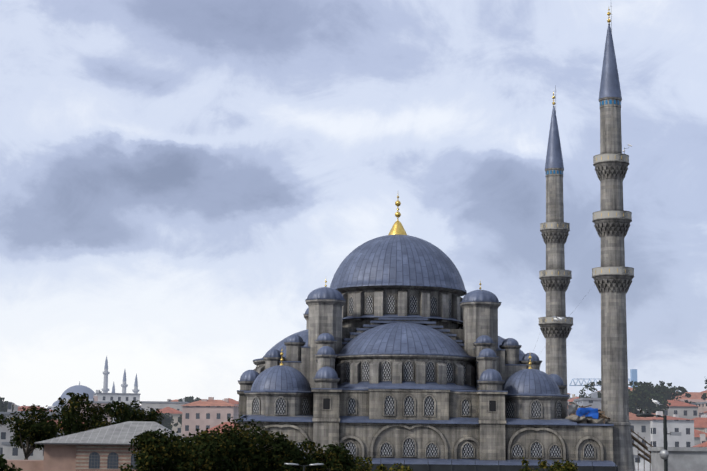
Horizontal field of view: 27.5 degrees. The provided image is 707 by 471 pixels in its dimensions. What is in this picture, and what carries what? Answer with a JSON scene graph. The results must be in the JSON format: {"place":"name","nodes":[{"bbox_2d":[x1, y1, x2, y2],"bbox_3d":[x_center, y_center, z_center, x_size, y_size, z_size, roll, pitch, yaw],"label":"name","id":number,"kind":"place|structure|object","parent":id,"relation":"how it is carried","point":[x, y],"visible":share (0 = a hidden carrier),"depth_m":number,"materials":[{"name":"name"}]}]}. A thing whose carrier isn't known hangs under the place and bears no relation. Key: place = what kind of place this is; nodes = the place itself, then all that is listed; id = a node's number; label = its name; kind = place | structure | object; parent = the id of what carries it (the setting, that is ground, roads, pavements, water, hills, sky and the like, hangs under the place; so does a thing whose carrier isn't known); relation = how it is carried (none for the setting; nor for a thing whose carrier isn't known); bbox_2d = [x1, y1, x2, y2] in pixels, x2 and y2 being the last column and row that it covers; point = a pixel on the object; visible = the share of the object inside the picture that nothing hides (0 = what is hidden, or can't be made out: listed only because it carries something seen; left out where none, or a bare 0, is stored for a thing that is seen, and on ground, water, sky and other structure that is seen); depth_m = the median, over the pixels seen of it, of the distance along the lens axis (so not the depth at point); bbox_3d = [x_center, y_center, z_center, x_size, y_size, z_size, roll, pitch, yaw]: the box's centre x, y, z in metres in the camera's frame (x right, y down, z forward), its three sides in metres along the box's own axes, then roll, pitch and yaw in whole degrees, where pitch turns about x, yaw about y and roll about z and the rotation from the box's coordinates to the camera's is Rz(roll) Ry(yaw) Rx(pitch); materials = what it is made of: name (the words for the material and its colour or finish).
{"place":"outdoors","nodes":[
{"label":"outdoors","id":0,"kind":"place"},
{"bbox_2d":[0,0,706,407],"label":"sky","id":1,"kind":"structure","parent":0,"point":[178,178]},
{"bbox_2d":[304,403,706,470],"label":"foreground building","id":2,"kind":"structure","parent":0,"point":[594,443],"depth_m":182.00,"materials":[{"name":"grey stone"}]},
{"bbox_3d":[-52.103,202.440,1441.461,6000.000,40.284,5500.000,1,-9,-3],"label":"ground","id":3,"kind":"structure","parent":0,"visible":0},
{"bbox_2d":[0,397,13,411],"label":"town tree","id":4,"kind":"object","parent":3,"relation":"on","point":[4,407],"visible":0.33,"depth_m":374.73,"materials":[{"name":"green plant"}]},
{"bbox_2d":[0,454,22,470],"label":"tree","id":5,"kind":"object","parent":3,"relation":"on","point":[3,466],"visible":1,"depth_m":82.25,"materials":[{"name":"green plant"}]},
{"bbox_2d":[0,404,59,459],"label":"tree","id":6,"kind":"object","parent":3,"relation":"on","point":[27,433],"visible":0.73,"depth_m":245.66,"materials":[{"name":"green plant"}]},
{"bbox_2d":[34,392,116,438],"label":"tree","id":7,"kind":"object","parent":3,"relation":"on","point":[72,420],"visible":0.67,"depth_m":235.17,"materials":[{"name":"green plant"}]},
{"bbox_2d":[0,421,184,470],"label":"building","id":8,"kind":"structure","parent":3,"relation":"on","point":[105,448],"depth_m":181.21,"materials":[{"name":"beige stone"}]},
{"bbox_2d":[48,356,138,411],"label":"distant mosque","id":9,"kind":"structure","parent":3,"relation":"on","point":[79,388],"depth_m":1187.16,"materials":[{"name":"grey stone"}]},
{"bbox_2d":[89,400,163,429],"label":"tree","id":10,"kind":"object","parent":3,"relation":"on","point":[123,413],"visible":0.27,"depth_m":229.52,"materials":[{"name":"green plant"}]},
{"bbox_2d":[155,412,177,429],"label":"tree","id":11,"kind":"object","parent":3,"relation":"on","point":[166,421],"visible":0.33,"depth_m":350.51,"materials":[{"name":"green plant"}]},
{"bbox_2d":[119,428,250,470],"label":"plane tree","id":12,"kind":"object","parent":3,"relation":"on","point":[160,451],"visible":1,"depth_m":127.97,"materials":[{"name":"green plant"}]},
{"bbox_2d":[178,396,200,402],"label":"town tree","id":13,"kind":"object","parent":3,"relation":"on","point":[190,399],"visible":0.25,"depth_m":525.46,"materials":[{"name":"green plant"}]},
{"bbox_2d":[189,415,309,470],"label":"plane tree","id":14,"kind":"object","parent":3,"relation":"on","point":[269,456],"visible":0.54,"depth_m":132.62,"materials":[{"name":"green plant"}]},
{"bbox_2d":[285,463,323,470],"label":"double street lamp","id":15,"kind":"object","parent":3,"relation":"on","point":[303,466],"visible":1,"depth_m":114.78,"materials":[{"name":"grey metal"}]},
{"bbox_2d":[282,438,357,470],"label":"plane tree","id":16,"kind":"object","parent":3,"relation":"on","point":[333,457],"visible":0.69,"depth_m":136.91,"materials":[{"name":"green plant"}]},
{"bbox_2d":[0,387,706,470],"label":"town","id":17,"kind":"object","parent":3,"relation":"on","point":[688,421],"visible":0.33,"depth_m":359.03},
{"bbox_2d":[353,456,372,470],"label":"small tree","id":18,"kind":"object","parent":3,"relation":"on","point":[360,462],"visible":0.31,"depth_m":145.81,"materials":[{"name":"green plant"}]},
{"bbox_2d":[374,463,412,470],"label":"small tree","id":19,"kind":"object","parent":3,"relation":"on","point":[381,467],"visible":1,"depth_m":142.65,"materials":[{"name":"green plant"}]},
{"bbox_2d":[237,285,576,460],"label":"mosque","id":20,"kind":"structure","parent":3,"relation":"on","point":[402,405],"depth_m":185.50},
{"bbox_2d":[251,365,310,390],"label":"small dome","id":21,"kind":"structure","parent":20,"relation":"on","point":[282,378],"depth_m":186.16,"materials":[{"name":"metal"}]},
{"bbox_2d":[254,329,307,359],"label":"semi-dome","id":22,"kind":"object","parent":20,"relation":"on","point":[281,345],"depth_m":201.93,"materials":[{"name":"metal"}]},
{"bbox_2d":[330,234,466,296],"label":"main dome","id":23,"kind":"structure","parent":20,"relation":"on","point":[398,259],"depth_m":201.35,"materials":[{"name":"metal"}]},
{"bbox_2d":[280,196,531,368],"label":"dome finials","id":24,"kind":"object","parent":23,"relation":"on","point":[397,228],"visible":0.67,"depth_m":208.53,"materials":[{"name":"gold metal"}]},
{"bbox_2d":[338,322,475,357],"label":"semi-dome","id":25,"kind":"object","parent":20,"relation":"on","point":[406,338],"depth_m":190.38,"materials":[{"name":"metal"}]},
{"bbox_2d":[498,336,524,360],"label":"semi-dome","id":26,"kind":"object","parent":20,"relation":"on","point":[521,352],"depth_m":202.79,"materials":[{"name":"metal"}]},
{"bbox_2d":[502,369,560,394],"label":"small dome","id":27,"kind":"structure","parent":20,"relation":"on","point":[530,381],"depth_m":187.59,"materials":[{"name":"metal"}]},
{"bbox_2d":[519,457,576,470],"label":"tree","id":28,"kind":"object","parent":3,"relation":"on","point":[563,466],"visible":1,"depth_m":144.10,"materials":[{"name":"green plant"}]},
{"bbox_2d":[538,92,572,416],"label":"minaret","id":29,"kind":"object","parent":3,"relation":"on","point":[555,277],"visible":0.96,"depth_m":230.65,"materials":[{"name":"stone"}]},
{"bbox_2d":[552,316,565,320],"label":"gull","id":30,"kind":"object","parent":29,"relation":"on","point":[558,318],"visible":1,"depth_m":146.56,"materials":[{"name":"white"}]},
{"bbox_2d":[579,380,600,397],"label":"hill tree","id":31,"kind":"object","parent":3,"relation":"on","point":[592,384],"visible":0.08,"depth_m":406.43,"materials":[{"name":"green plant"}]},
{"bbox_2d":[569,369,637,387],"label":"crane jib","id":32,"kind":"object","parent":3,"relation":"on","point":[633,375],"visible":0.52,"depth_m":508.82,"materials":[{"name":"blue"}]},
{"bbox_2d":[589,395,633,412],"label":"hill tree","id":33,"kind":"object","parent":3,"relation":"on","point":[631,409],"visible":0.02,"depth_m":364.10,"materials":[{"name":"green plant"}]},
{"bbox_2d":[592,9,634,470],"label":"minaret","id":34,"kind":"object","parent":3,"relation":"on","point":[612,276],"visible":0.98,"depth_m":190.31,"materials":[{"name":"stone"}]},
{"bbox_2d":[527,6,631,367],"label":"minaret fittings","id":35,"kind":"object","parent":34,"relation":"attached to","point":[623,151],"visible":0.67,"depth_m":193.68,"materials":[{"name":"gold"}]},
{"bbox_2d":[628,382,670,414],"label":"hill tree","id":36,"kind":"object","parent":3,"relation":"on","point":[640,398],"visible":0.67,"depth_m":376.78,"materials":[{"name":"green plant"}]},
{"bbox_2d":[628,381,670,399],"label":"hill tree","id":37,"kind":"object","parent":3,"relation":"on","point":[653,389],"visible":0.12,"depth_m":410.66,"materials":[{"name":"green plant"}]},
{"bbox_2d":[636,413,680,470],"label":"street lamp","id":38,"kind":"object","parent":3,"relation":"on","point":[664,454],"visible":1,"depth_m":83.40,"materials":[{"name":"grey metal"}]},
{"bbox_2d":[655,383,691,403],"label":"hill tree","id":39,"kind":"object","parent":3,"relation":"on","point":[677,393],"visible":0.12,"depth_m":422.29,"materials":[{"name":"green plant"}]},
{"bbox_2d":[671,392,706,402],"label":"pink building","id":40,"kind":"structure","parent":3,"relation":"on","point":[695,397],"depth_m":462.66,"materials":[{"name":"paint"}]},
{"bbox_2d":[701,393,706,399],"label":"hill tree","id":41,"kind":"object","parent":3,"relation":"on","point":[704,397],"visible":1,"depth_m":397.65,"materials":[{"name":"green plant"}]}
]}

